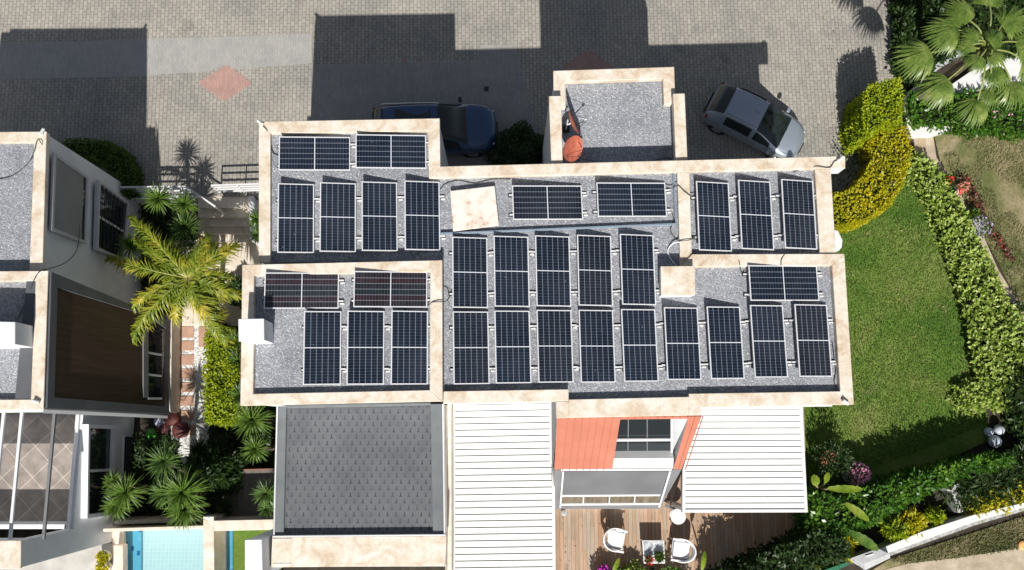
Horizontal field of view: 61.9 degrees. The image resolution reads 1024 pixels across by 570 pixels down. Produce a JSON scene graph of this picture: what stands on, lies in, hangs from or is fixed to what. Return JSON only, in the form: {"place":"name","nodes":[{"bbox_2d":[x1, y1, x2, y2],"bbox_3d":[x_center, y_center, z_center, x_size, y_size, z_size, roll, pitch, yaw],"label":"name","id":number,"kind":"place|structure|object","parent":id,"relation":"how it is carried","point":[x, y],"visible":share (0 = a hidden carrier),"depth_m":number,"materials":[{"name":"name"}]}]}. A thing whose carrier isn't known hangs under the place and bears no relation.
{"place":"outdoors","nodes":[
{"label":"outdoors","id":0,"kind":"place"},
{"bbox_2d":[0,542,111,569],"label":"terrace","id":1,"kind":"structure","parent":0,"point":[85,559],"depth_m":29.82,"materials":[{"name":"stone"}]},
{"bbox_2d":[126,531,141,569],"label":"pool floor","id":2,"kind":"structure","parent":0,"point":[134,540],"depth_m":30.11,"materials":[{"name":"tile"}]},
{"bbox_2d":[142,529,202,569],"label":"pool floor","id":3,"kind":"structure","parent":0,"point":[181,549],"depth_m":30.24,"materials":[{"name":"tile"}]},
{"bbox_2d":[171,326,208,463],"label":"courtyard pebbles","id":4,"kind":"object","parent":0,"point":[198,407],"visible":0.35,"depth_m":31.84,"materials":[{"name":"white gravel"}]},
{"bbox_2d":[0,205,445,569],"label":"ground","id":5,"kind":"structure","parent":0,"point":[142,425],"depth_m":31.45,"materials":[{"name":"soil"}]},
{"bbox_2d":[0,132,170,568],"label":"neighbour house","id":6,"kind":"structure","parent":5,"relation":"on","point":[84,370],"depth_m":27.25,"materials":[{"name":"stone"}]},
{"bbox_2d":[49,152,88,243],"bbox_3d":[-14.065,-2.681,27.166,0.080,2.268,2.475,-4,80,-1],"label":"window","id":7,"kind":"structure","parent":6,"relation":"in","point":[69,185],"depth_m":27.02,"materials":[{"name":"grey glass"}]},
{"bbox_2d":[81,424,116,517],"bbox_3d":[-13.917,6.262,28.755,0.240,2.481,3.078,0,80,0],"label":"window","id":8,"kind":"structure","parent":6,"relation":"in","point":[98,453],"depth_m":28.69,"materials":[{"name":"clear glass"}]},
{"bbox_2d":[93,180,128,258],"bbox_3d":[-14.057,-2.181,30.027,0.141,2.513,2.441,-4,80,-1],"label":"window","id":9,"kind":"structure","parent":6,"relation":"in","point":[111,210],"depth_m":29.73,"materials":[{"name":"black glass"}]},
{"bbox_2d":[142,326,164,399],"bbox_3d":[-12.597,2.758,30.016,0.257,1.443,2.567,-3,80,-1],"label":"window","id":10,"kind":"structure","parent":6,"relation":"in","point":[153,343],"depth_m":29.94,"materials":[{"name":"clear glass"}]},
{"bbox_2d":[100,468,151,521],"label":"yucca","id":11,"kind":"object","parent":5,"relation":"on","point":[122,496],"visible":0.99,"depth_m":28.37,"materials":[{"name":"green plant"}]},
{"bbox_2d":[122,431,182,518],"bbox_3d":[-13.179,7.063,31.128,2.491,0.882,3.483,0,80,0],"label":"ground cover","id":12,"kind":"object","parent":5,"relation":"on","point":[139,457],"visible":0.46,"depth_m":31.15,"materials":[{"name":"green plant"}]},
{"bbox_2d":[103,521,202,531],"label":"pool wall","id":13,"kind":"structure","parent":5,"relation":"on","point":[145,526],"depth_m":28.95,"materials":[{"name":"beige stone"}]},
{"bbox_2d":[114,513,210,524],"bbox_3d":[-12.203,8.286,30.265,3.023,1.750,0.126,-2,80,-1],"label":"planter ledge","id":14,"kind":"object","parent":5,"relation":"on","point":[144,519],"visible":0.6,"depth_m":29.42,"materials":[{"name":"beige stone"}]},
{"bbox_2d":[143,438,186,509],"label":"yucca","id":15,"kind":"object","parent":5,"relation":"on","point":[161,461],"visible":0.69,"depth_m":28.75,"materials":[{"name":"green plant"}]},
{"bbox_2d":[138,202,196,315],"bbox_3d":[-13.110,-1.050,32.491,2.619,0.838,4.920,-9,80,-2],"label":"ground cover","id":16,"kind":"object","parent":5,"relation":"on","point":[164,222],"visible":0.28,"depth_m":32.66,"materials":[{"name":"green plant"}]},
{"bbox_2d":[140,183,199,221],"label":"yucca","id":17,"kind":"object","parent":5,"relation":"on","point":[180,204],"visible":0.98,"depth_m":29.98,"materials":[{"name":"green plant"}]},
{"bbox_2d":[162,315,180,411],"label":"wall kerb","id":18,"kind":"structure","parent":5,"relation":"on","point":[174,363],"depth_m":31.45,"materials":[{"name":"beige stone"}]},
{"bbox_2d":[104,212,245,349],"bbox_3d":[-11.639,0.026,30.543,4.962,4.106,4.834,0,80,0],"label":"feather palm","id":19,"kind":"object","parent":5,"relation":"on","point":[202,288],"visible":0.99,"depth_m":28.89,"materials":[{"name":"green plant"}]},
{"bbox_2d":[154,464,211,532],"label":"yucca","id":20,"kind":"object","parent":5,"relation":"on","point":[183,493],"visible":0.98,"depth_m":28.40,"materials":[{"name":"green plant"}]},
{"bbox_2d":[168,211,208,245],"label":"yucca","id":21,"kind":"object","parent":5,"relation":"on","point":[183,227],"visible":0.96,"depth_m":30.26,"materials":[{"name":"green plant"}]},
{"bbox_2d":[161,240,260,325],"bbox_3d":[-11.278,-0.065,32.727,4.445,0.330,3.337,0,80,0],"label":"landing","id":22,"kind":"object","parent":5,"relation":"on","point":[249,254],"depth_m":32.65,"materials":[{"name":"beige stone"}]},
{"bbox_2d":[203,513,226,569],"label":"pool wall","id":23,"kind":"structure","parent":5,"relation":"on","point":[214,550],"depth_m":28.97,"materials":[{"name":"beige stone"}]},
{"bbox_2d":[181,433,249,502],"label":"courtyard shrub","id":24,"kind":"object","parent":5,"relation":"on","point":[219,482],"visible":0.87,"depth_m":29.93,"materials":[{"name":"green plant"}]},
{"bbox_2d":[200,326,248,429],"bbox_3d":[-10.332,3.385,31.025,1.552,2.021,3.760,0,80,0],"label":"lime hedge","id":25,"kind":"object","parent":5,"relation":"on","point":[219,378],"visible":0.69,"depth_m":30.28,"materials":[{"name":"green plant"}]},
{"bbox_2d":[198,197,253,242],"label":"steps","id":26,"kind":"structure","parent":5,"relation":"on","point":[231,224],"depth_m":32.38,"materials":[{"name":"beige stone"}]},
{"bbox_2d":[204,408,275,513],"bbox_3d":[-9.927,6.562,31.204,2.870,1.032,4.326,0,80,0],"label":"ground cover","id":27,"kind":"object","parent":5,"relation":"on","point":[230,431],"visible":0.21,"depth_m":31.33,"materials":[{"name":"green plant"}]},
{"bbox_2d":[214,515,272,530],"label":"pool wall","id":28,"kind":"structure","parent":5,"relation":"on","point":[233,523],"depth_m":28.98,"materials":[{"name":"beige stone"}]},
{"bbox_2d":[226,468,274,515],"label":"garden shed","id":29,"kind":"structure","parent":5,"relation":"on","point":[247,506],"depth_m":30.57,"materials":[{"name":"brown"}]},
{"bbox_2d":[231,405,275,442],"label":"yucca","id":30,"kind":"object","parent":5,"relation":"on","point":[251,419],"visible":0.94,"depth_m":29.03,"materials":[{"name":"green plant"}]},
{"bbox_2d":[237,433,274,462],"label":"yucca","id":31,"kind":"object","parent":5,"relation":"on","point":[255,447],"visible":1,"depth_m":29.01,"materials":[{"name":"green plant"}]},
{"bbox_2d":[249,478,273,517],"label":"yucca","id":32,"kind":"object","parent":5,"relation":"on","point":[265,495],"visible":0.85,"depth_m":28.82,"materials":[{"name":"green plant"}]},
{"bbox_2d":[238,67,853,569],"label":"villa","id":33,"kind":"object","parent":5,"relation":"on","point":[364,475],"visible":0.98,"depth_m":25.41,"materials":[{"name":"stone"}]},
{"bbox_2d":[275,183,319,252],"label":"solar panel","id":34,"kind":"object","parent":33,"relation":"on","point":[295,229],"visible":0.98,"depth_m":25.20,"materials":[{"name":"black glass"}]},
{"bbox_2d":[262,272,344,308],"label":"solar panel","id":35,"kind":"object","parent":33,"relation":"on","point":[299,291],"visible":1,"depth_m":24.53,"materials":[{"name":"black glass"}]},
{"bbox_2d":[277,136,355,170],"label":"solar panel","id":36,"kind":"object","parent":33,"relation":"on","point":[314,153],"visible":0.99,"depth_m":25.54,"materials":[{"name":"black glass"}]},
{"bbox_2d":[301,311,346,384],"bbox_3d":[-5.375,1.790,24.298,1.315,0.314,2.095,-1,80,-1],"label":"solar panel","id":37,"kind":"object","parent":33,"relation":"on","point":[322,350],"visible":0.98,"depth_m":24.26,"materials":[{"name":"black glass"}]},
{"bbox_2d":[318,182,361,251],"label":"solar panel","id":38,"kind":"object","parent":33,"relation":"on","point":[337,217],"visible":1,"depth_m":25.21,"materials":[{"name":"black glass"}]},
{"bbox_2d":[344,311,389,384],"bbox_3d":[-4.145,1.783,24.309,1.315,0.314,2.095,-1,80,-1],"label":"solar panel","id":39,"kind":"object","parent":33,"relation":"on","point":[365,347],"visible":1,"depth_m":24.27,"materials":[{"name":"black glass"}]},
{"bbox_2d":[359,181,402,250],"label":"solar panel","id":40,"kind":"object","parent":33,"relation":"on","point":[379,217],"visible":1,"depth_m":25.23,"materials":[{"name":"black glass"}]},
{"bbox_2d":[351,271,429,307],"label":"solar panel","id":41,"kind":"object","parent":33,"relation":"on","point":[388,289],"visible":1,"depth_m":24.56,"materials":[{"name":"black glass"}]},
{"bbox_2d":[354,134,428,168],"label":"solar panel","id":42,"kind":"object","parent":33,"relation":"on","point":[392,151],"visible":1,"depth_m":25.57,"materials":[{"name":"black glass"}]},
{"bbox_2d":[388,311,429,383],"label":"solar panel","id":43,"kind":"object","parent":33,"relation":"on","point":[409,347],"visible":1,"depth_m":24.28,"materials":[{"name":"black glass"}]},
{"bbox_2d":[401,181,445,250],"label":"solar panel","id":44,"kind":"object","parent":33,"relation":"on","point":[422,212],"visible":1,"depth_m":25.24,"materials":[{"name":"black glass"}]},
{"bbox_2d":[448,237,492,307],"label":"solar panel","id":45,"kind":"object","parent":33,"relation":"on","point":[469,273],"visible":1,"depth_m":24.96,"materials":[{"name":"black glass"}]},
{"bbox_2d":[449,311,494,383],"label":"solar panel","id":46,"kind":"object","parent":33,"relation":"on","point":[470,347],"visible":0.98,"depth_m":24.59,"materials":[{"name":"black glass"}]},
{"bbox_2d":[450,186,498,230],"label":"hatch slab","id":47,"kind":"structure","parent":33,"relation":"on","point":[473,208],"depth_m":25.29,"materials":[{"name":"beige stone"}]},
{"bbox_2d":[490,236,534,306],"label":"solar panel","id":48,"kind":"object","parent":33,"relation":"on","point":[511,270],"visible":1,"depth_m":24.98,"materials":[{"name":"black glass"}]},
{"bbox_2d":[490,311,536,382],"bbox_3d":[0.039,1.787,24.646,1.315,0.314,2.095,-1,80,-1],"label":"solar panel","id":49,"kind":"object","parent":33,"relation":"on","point":[512,349],"visible":1,"depth_m":24.61,"materials":[{"name":"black glass"}]},
{"bbox_2d":[508,185,587,219],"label":"solar panel","id":50,"kind":"object","parent":33,"relation":"on","point":[544,202],"visible":1,"depth_m":25.34,"materials":[{"name":"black glass"}]},
{"bbox_2d":[532,235,575,306],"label":"solar panel","id":51,"kind":"object","parent":33,"relation":"on","point":[552,266],"visible":1,"depth_m":24.99,"materials":[{"name":"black glass"}]},
{"bbox_2d":[532,310,578,382],"bbox_3d":[1.255,1.766,24.659,1.315,0.314,2.095,-1,80,-1],"label":"solar panel","id":52,"kind":"object","parent":33,"relation":"on","point":[554,347],"visible":1,"depth_m":24.62,"materials":[{"name":"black glass"}]},
{"bbox_2d":[440,223,675,234],"bbox_3d":[1.373,-1.663,25.310,6.992,0.050,0.070,-2,80,-1],"label":"conduit","id":53,"kind":"object","parent":33,"relation":"on","point":[550,229],"visible":1,"depth_m":25.29,"materials":[{"name":"grey"}]},
{"bbox_2d":[572,235,617,305],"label":"solar panel","id":54,"kind":"object","parent":33,"relation":"on","point":[594,262],"visible":1,"depth_m":25.00,"materials":[{"name":"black glass"}]},
{"bbox_2d":[575,310,620,382],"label":"solar panel","id":55,"kind":"object","parent":33,"relation":"on","point":[596,346],"visible":1,"depth_m":24.63,"materials":[{"name":"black glass"}]},
{"bbox_2d":[561,496,659,503],"bbox_3d":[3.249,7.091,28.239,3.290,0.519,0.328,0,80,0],"label":"glazed door","id":56,"kind":"structure","parent":33,"relation":"in","point":[609,499],"depth_m":28.24,"materials":[{"name":"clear glass"}]},
{"bbox_2d":[591,182,670,216],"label":"solar panel","id":57,"kind":"object","parent":33,"relation":"on","point":[631,199],"visible":1,"depth_m":25.37,"materials":[{"name":"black glass"}]},
{"bbox_2d":[615,234,658,304],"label":"solar panel","id":58,"kind":"object","parent":33,"relation":"on","point":[637,269],"visible":0.98,"depth_m":25.02,"materials":[{"name":"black glass"}]},
{"bbox_2d":[617,309,662,381],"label":"solar panel","id":59,"kind":"object","parent":33,"relation":"on","point":[639,348],"visible":1,"depth_m":24.64,"materials":[{"name":"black glass"}]},
{"bbox_2d":[615,419,673,451],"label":"window","id":60,"kind":"structure","parent":33,"relation":"in","point":[633,434],"depth_m":25.78,"materials":[{"name":"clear glass"}]},
{"bbox_2d":[658,307,705,379],"bbox_3d":[4.946,1.694,24.701,1.315,0.314,2.095,-1,80,-1],"label":"solar panel","id":61,"kind":"object","parent":33,"relation":"on","point":[682,343],"visible":1,"depth_m":24.66,"materials":[{"name":"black glass"}]},
{"bbox_2d":[690,181,735,251],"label":"solar panel","id":62,"kind":"object","parent":33,"relation":"on","point":[713,215],"visible":1,"depth_m":25.30,"materials":[{"name":"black glass"}]},
{"bbox_2d":[701,306,748,378],"bbox_3d":[6.192,1.669,24.715,1.315,0.314,2.095,-1,80,-1],"label":"solar panel","id":63,"kind":"object","parent":33,"relation":"on","point":[725,343],"visible":1,"depth_m":24.67,"materials":[{"name":"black glass"}]},
{"bbox_2d":[732,180,777,249],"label":"solar panel","id":64,"kind":"object","parent":33,"relation":"on","point":[756,220],"visible":1,"depth_m":25.31,"materials":[{"name":"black glass"}]},
{"bbox_2d":[744,305,791,377],"bbox_3d":[7.450,1.629,24.732,1.315,0.314,2.095,-1,80,-1],"label":"solar panel","id":65,"kind":"object","parent":33,"relation":"on","point":[768,341],"visible":1,"depth_m":24.69,"materials":[{"name":"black glass"}]},
{"bbox_2d":[742,265,823,300],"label":"solar panel","id":66,"kind":"object","parent":33,"relation":"on","point":[780,283],"visible":1,"depth_m":24.98,"materials":[{"name":"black glass"}]},
{"bbox_2d":[774,179,817,249],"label":"solar panel","id":67,"kind":"object","parent":33,"relation":"on","point":[798,210],"visible":1,"depth_m":25.32,"materials":[{"name":"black glass"}]},
{"bbox_2d":[788,304,835,376],"bbox_3d":[8.739,1.610,24.746,1.315,0.314,2.095,-1,80,-1],"label":"solar panel","id":68,"kind":"object","parent":33,"relation":"on","point":[813,341],"visible":1,"depth_m":24.70,"materials":[{"name":"black glass"}]},
{"bbox_2d":[555,407,806,569],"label":"deck","id":69,"kind":"structure","parent":5,"relation":"on","point":[740,532],"depth_m":30.08,"materials":[{"name":"brown wood"}]},
{"bbox_2d":[453,402,555,569],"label":"pergola","id":70,"kind":"object","parent":69,"relation":"on","point":[503,501],"visible":0.81,"depth_m":27.58,"materials":[{"name":"white metal"}]},
{"bbox_2d":[603,526,627,552],"bbox_3d":[3.526,8.818,29.647,0.809,0.802,0.804,12,80,2],"label":"armchair","id":71,"kind":"object","parent":69,"relation":"on","point":[615,538],"visible":1,"depth_m":29.52,"materials":[{"name":"white plastic"}]},
{"bbox_2d":[668,537,695,562],"bbox_3d":[5.911,9.196,29.601,0.809,0.802,0.804,8,80,1],"label":"armchair","id":72,"kind":"object","parent":69,"relation":"on","point":[680,548],"visible":1,"depth_m":29.47,"materials":[{"name":"white plastic"}]},
{"bbox_2d":[667,407,807,512],"bbox_3d":[7.504,5.894,29.159,4.071,2.850,3.394,0,80,0],"label":"pergola","id":73,"kind":"object","parent":69,"relation":"on","point":[746,459],"visible":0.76,"depth_m":27.78,"materials":[{"name":"white metal"}]},
{"bbox_2d":[851,548,889,569],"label":"gate block","id":74,"kind":"structure","parent":5,"relation":"on","point":[865,559],"depth_m":29.18,"materials":[{"name":"grey concrete"}]},
{"bbox_2d":[877,499,1023,555],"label":"garden wall","id":75,"kind":"structure","parent":5,"relation":"on","point":[953,524],"depth_m":29.78,"materials":[{"name":"white concrete"}]},
{"bbox_2d":[952,54,1023,94],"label":"white ramp","id":76,"kind":"structure","parent":5,"relation":"on","point":[968,81],"depth_m":32.70,"materials":[{"name":"metal"}]},
{"bbox_2d":[233,530,281,569],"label":"pool lawn","id":77,"kind":"structure","parent":0,"point":[240,537],"depth_m":30.02,"materials":[{"name":"green plant"}]},
{"bbox_2d":[0,0,907,200],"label":"street","id":78,"kind":"structure","parent":0,"point":[765,49],"depth_m":33.20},
{"bbox_2d":[61,135,144,199],"bbox_3d":[-15.030,-4.618,31.788,3.426,1.060,1.504,36,82,5],"label":"clipped hedge","id":79,"kind":"object","parent":78,"relation":"on","point":[122,168],"visible":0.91,"depth_m":31.53,"materials":[{"name":"green plant"}]},
{"bbox_2d":[0,34,311,79],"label":"paving band","id":80,"kind":"object","parent":78,"relation":"on","point":[83,59],"visible":1,"depth_m":33.06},
{"bbox_2d":[200,66,250,99],"bbox_3d":[-11.051,-7.791,32.896,1.714,0.008,1.319,-35,82,-6],"label":"red paving diamond","id":81,"kind":"object","parent":78,"relation":"on","point":[225,82],"visible":1,"depth_m":32.89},
{"bbox_2d":[312,45,540,165],"bbox_3d":[-3.306,-6.767,32.788,8.886,0.010,4.968,-4,80,-1],"label":"paving strip","id":82,"kind":"object","parent":78,"relation":"on","point":[350,91],"visible":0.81,"depth_m":32.93,"materials":[{"name":"grey concrete"}]},
{"bbox_2d":[371,97,497,157],"bbox_3d":[-2.918,-5.827,31.778,4.796,1.747,2.260,-2,80,-1],"label":"dark suv","id":83,"kind":"object","parent":82,"relation":"on","point":[469,130],"visible":0.65,"depth_m":31.43,"materials":[{"name":"blue paint"}]},
{"bbox_2d":[483,119,543,164],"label":"street bush","id":84,"kind":"object","parent":82,"relation":"on","point":[514,133],"visible":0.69,"depth_m":31.29,"materials":[{"name":"green plant"}]},
{"bbox_2d":[562,52,613,69],"bbox_3d":[2.967,-8.398,33.112,1.786,0.008,1.344,-34,82,-6],"label":"red paving diamond","id":85,"kind":"object","parent":78,"relation":"on","point":[588,61],"visible":0.52,"depth_m":33.14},
{"bbox_2d":[703,82,804,157],"bbox_3d":[9.165,-6.118,31.959,3.946,1.680,2.040,28,81,4],"label":"silver hatchback","id":86,"kind":"object","parent":78,"relation":"on","point":[758,122],"visible":0.94,"depth_m":31.58,"materials":[{"name":"grey paint"}]},
{"bbox_2d":[838,77,905,156],"bbox_3d":[13.377,-6.295,31.690,1.846,2.416,2.568,0,80,0],"label":"golden hedge","id":87,"kind":"object","parent":78,"relation":"on","point":[871,111],"visible":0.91,"depth_m":30.89,"materials":[{"name":"green plant"}]},
{"bbox_2d":[804,176,988,494],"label":"lawn","id":88,"kind":"structure","parent":0,"point":[965,441],"depth_m":31.33,"materials":[{"name":"green plant"}]},
{"bbox_2d":[812,439,854,479],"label":"potted plant","id":89,"kind":"object","parent":88,"relation":"on","point":[830,459],"visible":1,"depth_m":29.76,"materials":[{"name":"green plant"}]},
{"bbox_2d":[841,460,871,485],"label":"potted plant","id":90,"kind":"object","parent":88,"relation":"on","point":[856,475],"visible":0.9,"depth_m":29.93,"materials":[{"name":"pink plant"}]},
{"bbox_2d":[945,377,986,418],"bbox_3d":[16.542,4.100,30.828,1.486,0.636,1.420,-29,82,-5],"label":"trimmings pile","id":91,"kind":"object","parent":88,"relation":"on","point":[978,407],"visible":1,"depth_m":30.78,"materials":[{"name":"green plant"}]},
{"bbox_2d":[812,55,1023,569],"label":"garden soil","id":92,"kind":"structure","parent":0,"point":[875,535],"depth_m":30.48,"materials":[{"name":"brown soil"}]},
{"bbox_2d":[704,525,851,569],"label":"deck hedge","id":93,"kind":"object","parent":92,"relation":"on","point":[795,550],"visible":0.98,"depth_m":28.54,"materials":[{"name":"green plant"}]},
{"bbox_2d":[832,124,914,233],"bbox_3d":[13.183,-3.725,31.640,2.244,1.680,5.040,32,82,5],"label":"golden hedge","id":94,"kind":"object","parent":92,"relation":"on","point":[884,158],"visible":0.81,"depth_m":31.12,"materials":[{"name":"yellow plant"}]},
{"bbox_2d":[878,513,911,541],"bbox_3d":[13.380,8.556,29.797,1.093,1.157,1.055,-32,82,-6],"label":"croton","id":95,"kind":"object","parent":92,"relation":"on","point":[900,535],"visible":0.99,"depth_m":29.67,"materials":[{"name":"green plant"}]},
{"bbox_2d":[789,449,1016,538],"bbox_3d":[13.595,7.337,29.679,7.881,2.014,2.144,-12,81,-2],"label":"leafy hedge","id":96,"kind":"object","parent":92,"relation":"on","point":[831,513],"visible":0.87,"depth_m":29.14,"materials":[{"name":"green plant"}]},
{"bbox_2d":[898,505,928,537],"bbox_3d":[14.000,8.279,29.907,1.099,1.045,1.144,0,80,0],"label":"croton","id":97,"kind":"object","parent":92,"relation":"on","point":[919,524],"visible":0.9,"depth_m":29.68,"materials":[{"name":"yellow plant"}]},
{"bbox_2d":[886,0,1023,88],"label":"dark shrubs","id":98,"kind":"object","parent":92,"relation":"on","point":[909,19],"visible":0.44,"depth_m":32.68,"materials":[{"name":"green plant"}]},
{"bbox_2d":[891,0,1023,128],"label":"fan palm","id":99,"kind":"object","parent":92,"relation":"on","point":[938,88],"visible":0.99,"depth_m":28.05,"materials":[{"name":"green plant"}]},
{"bbox_2d":[899,81,1023,144],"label":"road hedge","id":100,"kind":"object","parent":92,"relation":"on","point":[921,115],"visible":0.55,"depth_m":32.22,"materials":[{"name":"green plant"}]},
{"bbox_2d":[906,150,1023,414],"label":"variegated hedge","id":101,"kind":"object","parent":92,"relation":"on","point":[994,324],"visible":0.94,"depth_m":31.16,"materials":[{"name":"green plant"}]},
{"bbox_2d":[936,437,1023,514],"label":"dark hedge","id":102,"kind":"object","parent":92,"relation":"on","point":[983,485],"visible":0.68,"depth_m":29.84,"materials":[{"name":"green plant"}]},
{"bbox_2d":[994,367,1023,440],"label":"screen hedge","id":103,"kind":"object","parent":92,"relation":"on","point":[1015,421],"visible":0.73,"depth_m":30.32,"materials":[{"name":"green plant"}]},
{"bbox_2d":[873,516,1023,569],"bbox_3d":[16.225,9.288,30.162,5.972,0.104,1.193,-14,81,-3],"label":"dry grass","id":104,"kind":"structure","parent":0,"point":[990,541],"depth_m":30.20,"materials":[{"name":"brown plant"}]},
{"bbox_2d":[885,548,1023,569],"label":"dirt track","id":105,"kind":"structure","parent":0,"point":[1013,559],"depth_m":30.11,"materials":[{"name":"beige soil"}]},
{"bbox_2d":[913,137,1023,318],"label":"garden path","id":106,"kind":"structure","parent":0,"point":[929,151],"depth_m":32.56,"materials":[{"name":"beige stone"}]},
{"bbox_2d":[934,133,1023,302],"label":"dry lawn","id":107,"kind":"structure","parent":0,"point":[1009,196],"depth_m":32.49,"materials":[{"name":"beige plant"}]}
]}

